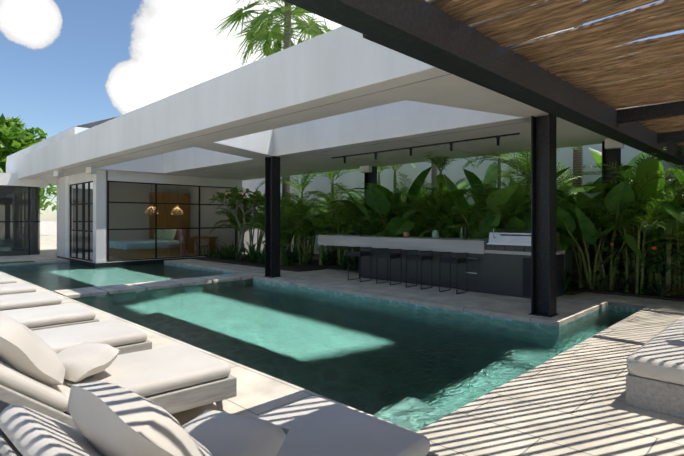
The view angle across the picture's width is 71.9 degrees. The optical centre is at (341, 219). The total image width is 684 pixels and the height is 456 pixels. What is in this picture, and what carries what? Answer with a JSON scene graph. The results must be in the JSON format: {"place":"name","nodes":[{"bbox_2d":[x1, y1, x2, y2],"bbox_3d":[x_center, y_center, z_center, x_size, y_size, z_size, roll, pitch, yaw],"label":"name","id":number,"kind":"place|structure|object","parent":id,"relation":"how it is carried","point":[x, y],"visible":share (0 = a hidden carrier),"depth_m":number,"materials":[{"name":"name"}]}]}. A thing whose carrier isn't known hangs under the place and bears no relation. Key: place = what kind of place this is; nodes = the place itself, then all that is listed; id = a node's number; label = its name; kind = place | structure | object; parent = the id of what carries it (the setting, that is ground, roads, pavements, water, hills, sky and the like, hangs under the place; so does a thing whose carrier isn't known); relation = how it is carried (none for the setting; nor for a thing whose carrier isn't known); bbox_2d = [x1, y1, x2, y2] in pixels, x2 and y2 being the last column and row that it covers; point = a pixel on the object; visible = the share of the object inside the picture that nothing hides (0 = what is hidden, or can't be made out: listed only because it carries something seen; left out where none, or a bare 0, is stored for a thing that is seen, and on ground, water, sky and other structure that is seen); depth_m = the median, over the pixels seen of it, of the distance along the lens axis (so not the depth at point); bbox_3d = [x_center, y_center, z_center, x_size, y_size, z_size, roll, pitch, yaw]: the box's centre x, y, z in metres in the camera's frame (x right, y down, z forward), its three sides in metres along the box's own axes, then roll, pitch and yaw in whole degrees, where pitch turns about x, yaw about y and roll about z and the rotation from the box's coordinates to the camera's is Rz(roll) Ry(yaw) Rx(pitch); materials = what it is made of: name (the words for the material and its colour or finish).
{"place":"outdoors","nodes":[
{"label":"outdoors","id":0,"kind":"place"},
{"bbox_2d":[7,127,88,161],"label":"roof parapet","id":1,"kind":"structure","parent":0,"point":[58,137],"depth_m":17.32,"materials":[{"name":"white paint"}]},
{"bbox_2d":[57,256,194,267],"bbox_3d":[-8.168,1.618,19.968,4.650,0.170,5.750,0,0,45],"label":"floor ledge","id":2,"kind":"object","parent":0,"point":[110,264],"depth_m":17.24,"materials":[{"name":"grey stone"}]},
{"bbox_2d":[0,221,683,455],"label":"deck","id":3,"kind":"structure","parent":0,"point":[571,401],"depth_m":4.30,"materials":[{"name":"stone"}]},
{"bbox_2d":[0,275,16,283],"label":"lounger frame","id":4,"kind":"object","parent":3,"relation":"on","point":[5,279],"visible":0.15,"depth_m":9.26,"materials":[{"name":"fabric"}]},
{"bbox_2d":[0,282,35,294],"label":"cushion","id":5,"kind":"object","parent":3,"relation":"on","point":[14,288],"visible":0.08,"depth_m":8.15,"materials":[{"name":"fabric"}]},
{"bbox_2d":[0,113,56,213],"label":"trees","id":6,"kind":"object","parent":3,"relation":"on","point":[15,136],"visible":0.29,"depth_m":29.68,"materials":[{"name":"green plant"}]},
{"bbox_2d":[0,173,60,263],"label":"house wing","id":7,"kind":"structure","parent":3,"relation":"on","point":[19,220],"depth_m":20.23,"materials":[{"name":"white paint"}]},
{"bbox_2d":[0,291,62,310],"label":"cushion","id":8,"kind":"object","parent":3,"relation":"on","point":[24,300],"visible":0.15,"depth_m":6.99,"materials":[{"name":"fabric"}]},
{"bbox_2d":[0,303,98,330],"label":"lounger frame","id":9,"kind":"object","parent":3,"relation":"on","point":[47,317],"visible":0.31,"depth_m":5.89,"materials":[{"name":"fabric"}]},
{"bbox_2d":[34,320,151,354],"bbox_3d":[-3.054,1.384,4.614,1.024,0.403,2.021,0,0,45],"label":"lounger frame","id":10,"kind":"object","parent":3,"relation":"on","point":[125,338],"visible":0.4,"depth_m":4.86,"materials":[{"name":"white fabric"}]},
{"bbox_2d":[0,313,236,427],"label":"lounger frame","id":11,"kind":"object","parent":3,"relation":"on","point":[37,373],"visible":0.75,"depth_m":3.45,"materials":[{"name":"white fabric"}]},
{"bbox_2d":[57,170,241,262],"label":"pavilion walls","id":12,"kind":"structure","parent":3,"relation":"on","point":[100,178],"depth_m":20.95,"materials":[{"name":"white paint"}]},
{"bbox_2d":[60,250,214,262],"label":"pavilion floor","id":13,"kind":"structure","parent":12,"relation":"on","point":[187,254],"depth_m":18.63,"materials":[{"name":"stone"}]},
{"bbox_2d":[109,192,216,258],"bbox_3d":[-7.953,0.123,20.704,3.880,2.780,4.300,0,0,45],"label":"interior furniture","id":14,"kind":"object","parent":13,"relation":"on","point":[162,220],"depth_m":22.17,"materials":[{"name":"wood"}]},
{"bbox_2d":[109,229,178,249],"bbox_3d":[-8.165,0.787,19.367,2.060,0.772,2.150,0,0,45],"label":"daybed","id":15,"kind":"object","parent":14,"relation":"on","point":[150,244],"depth_m":18.94,"materials":[{"name":"green"}]},
{"bbox_2d":[168,236,186,256],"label":"side tables","id":16,"kind":"object","parent":13,"relation":"on","point":[182,239],"depth_m":19.05,"materials":[{"name":"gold metal"}]},
{"bbox_2d":[194,236,211,252],"bbox_3d":[-6.019,1.116,20.268,0.636,0.797,0.741,0,0,45],"label":"rattan chair","id":17,"kind":"object","parent":13,"relation":"on","point":[197,245],"depth_m":20.22,"materials":[{"name":"wicker"}]},
{"bbox_2d":[70,181,236,261],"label":"pavilion mullions","id":18,"kind":"object","parent":12,"relation":"in","point":[108,202],"visible":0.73,"depth_m":17.93,"materials":[{"name":"black metal"}]},
{"bbox_2d":[71,182,234,259],"bbox_3d":[-7.311,0.073,18.333,2.573,2.880,6.428,0,0,74],"label":"window glass","id":19,"kind":"object","parent":18,"relation":"in","point":[79,221],"visible":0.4,"depth_m":17.80,"materials":[{"name":"clear glass"}]},
{"bbox_2d":[0,381,438,455],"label":"lounger frame","id":20,"kind":"object","parent":3,"relation":"on","point":[109,419],"visible":1,"depth_m":1.95,"materials":[{"name":"white fabric"}]},
{"bbox_2d":[0,260,646,327],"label":"pool edge","id":21,"kind":"object","parent":3,"relation":"in","point":[546,323],"visible":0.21,"depth_m":8.99,"materials":[{"name":"stone"}]},
{"bbox_2d":[54,272,263,297],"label":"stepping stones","id":22,"kind":"object","parent":21,"relation":"on","point":[108,289],"visible":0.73,"depth_m":11.41,"materials":[{"name":"stone"}]},
{"bbox_2d":[0,263,638,431],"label":"pool water","id":23,"kind":"structure","parent":21,"relation":"in","point":[414,368],"depth_m":6.88,"materials":[{"name":"teal liquid"}]},
{"bbox_2d":[348,247,467,293],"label":"bar stools","id":24,"kind":"object","parent":3,"relation":"on","point":[456,260],"visible":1,"depth_m":10.90,"materials":[{"name":"black metal"}]},
{"bbox_2d":[191,252,683,301],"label":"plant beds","id":25,"kind":"object","parent":3,"relation":"on","point":[315,265],"visible":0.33,"depth_m":14.46,"materials":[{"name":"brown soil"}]},
{"bbox_2d":[209,185,264,259],"bbox_3d":[-3.714,0.132,17.726,2.367,2.858,2.644,0,0,45],"label":"frangipani tree","id":26,"kind":"object","parent":25,"relation":"on","point":[243,200],"visible":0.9,"depth_m":17.29,"materials":[{"name":"green plant"}]},
{"bbox_2d":[196,232,683,296],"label":"ground cover plants","id":27,"kind":"object","parent":25,"relation":"on","point":[235,254],"visible":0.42,"depth_m":10.08,"materials":[{"name":"green plant"}]},
{"bbox_2d":[210,147,683,295],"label":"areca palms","id":28,"kind":"object","parent":25,"relation":"on","point":[305,228],"visible":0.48,"depth_m":11.83,"materials":[{"name":"green plant"}]},
{"bbox_2d":[239,148,683,291],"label":"tropical plants","id":29,"kind":"object","parent":25,"relation":"on","point":[648,165],"visible":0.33,"depth_m":11.62,"materials":[{"name":"green plant"}]},
{"bbox_2d":[261,174,683,294],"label":"banana plants","id":30,"kind":"object","parent":25,"relation":"on","point":[581,226],"visible":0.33,"depth_m":10.31,"materials":[{"name":"green plant"}]},
{"bbox_2d":[264,113,620,317],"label":"steel columns","id":31,"kind":"structure","parent":3,"relation":"on","point":[543,216],"depth_m":7.87,"materials":[{"name":"black metal"}]},
{"bbox_2d":[6,0,652,183],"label":"canopy roof","id":32,"kind":"structure","parent":31,"relation":"on","point":[341,64],"depth_m":9.59,"materials":[{"name":"white paint"}]},
{"bbox_2d":[29,116,118,146],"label":"roof","id":33,"kind":"structure","parent":32,"relation":"on","point":[91,124],"depth_m":16.11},
{"bbox_2d":[145,184,182,214],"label":"pendant lamps","id":34,"kind":"object","parent":32,"relation":"hanging from","point":[174,212],"depth_m":18.34,"materials":[{"name":"wicker"}]},
{"bbox_2d":[29,74,556,178],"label":"canopy joint lines","id":35,"kind":"object","parent":32,"relation":"attached to","point":[311,108],"visible":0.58,"depth_m":9.31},
{"bbox_2d":[53,139,623,176],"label":"speakers","id":36,"kind":"object","parent":32,"relation":"attached to","point":[611,144],"visible":0.81,"depth_m":15.01,"materials":[{"name":"plastic"}]},
{"bbox_2d":[331,133,519,162],"bbox_3d":[1.621,-1.617,11.237,5.350,0.200,0.060,0,0,45],"label":"track light","id":37,"kind":"object","parent":32,"relation":"attached to","point":[497,137],"visible":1,"depth_m":10.72,"materials":[{"name":"black metal"}]},
{"bbox_2d":[360,247,563,298],"bbox_3d":[2.521,1.153,11.294,5.050,0.860,0.953,0,0,45],"label":"bar counter","id":38,"kind":"object","parent":3,"relation":"on","point":[500,274],"visible":0.5,"depth_m":10.64,"materials":[{"name":"black wood"}]},
{"bbox_2d":[353,226,467,238],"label":"countertop jars","id":39,"kind":"object","parent":38,"relation":"on","point":[435,233],"visible":0.94,"depth_m":11.55,"materials":[{"name":"grey ceramic"}]},
{"bbox_2d":[318,234,564,255],"bbox_3d":[1.989,0.603,11.822,6.550,0.280,1.050,0,0,45],"label":"bar counter","id":40,"kind":"object","parent":38,"relation":"on","point":[459,245],"visible":0.73,"depth_m":11.33,"materials":[{"name":"grey stone"}]},
{"bbox_2d":[465,256,530,295],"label":"bar drawers","id":41,"kind":"object","parent":38,"relation":"in","point":[473,265],"visible":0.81,"depth_m":9.46,"materials":[{"name":"black wood"}]},
{"bbox_2d":[485,228,560,251],"bbox_3d":[3.808,0.421,9.943,1.220,0.464,0.965,0,0,45],"label":"barbecue grill","id":42,"kind":"object","parent":38,"relation":"on","point":[519,240],"visible":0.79,"depth_m":9.78,"materials":[{"name":"silver metal"}]},
{"bbox_2d":[242,144,683,280],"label":"perimeter wall","id":43,"kind":"structure","parent":3,"relation":"on","point":[453,174],"depth_m":16.27,"materials":[{"name":"white paint"}]},
{"bbox_2d":[282,0,683,164],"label":"steel pergola","id":44,"kind":"object","parent":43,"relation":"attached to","point":[427,33],"visible":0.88,"depth_m":4.28,"materials":[{"name":"black metal"}]},
{"bbox_2d":[420,0,683,146],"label":"pergola branch slats","id":45,"kind":"object","parent":44,"relation":"on","point":[595,60],"visible":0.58,"depth_m":4.33,"materials":[{"name":"brown wood"}]},
{"bbox_2d":[255,100,683,256],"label":"palm plants","id":46,"kind":"object","parent":3,"relation":"on","point":[303,185],"visible":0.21,"depth_m":14.12,"materials":[{"name":"green plant"}]},
{"bbox_2d":[626,319,683,418],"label":"ottoman","id":47,"kind":"object","parent":3,"relation":"on","point":[655,376],"visible":1,"depth_m":3.91,"materials":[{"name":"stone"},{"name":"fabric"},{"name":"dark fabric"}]},
{"bbox_2d":[0,0,683,220],"label":"sky","id":48,"kind":"structure","parent":0,"point":[65,64],"materials":[{"name":"blue"}]},
{"bbox_2d":[214,0,601,281],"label":"tall palms","id":49,"kind":"object","parent":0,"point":[262,34],"visible":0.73,"depth_m":18.69,"materials":[{"name":"green plant"}]}
]}

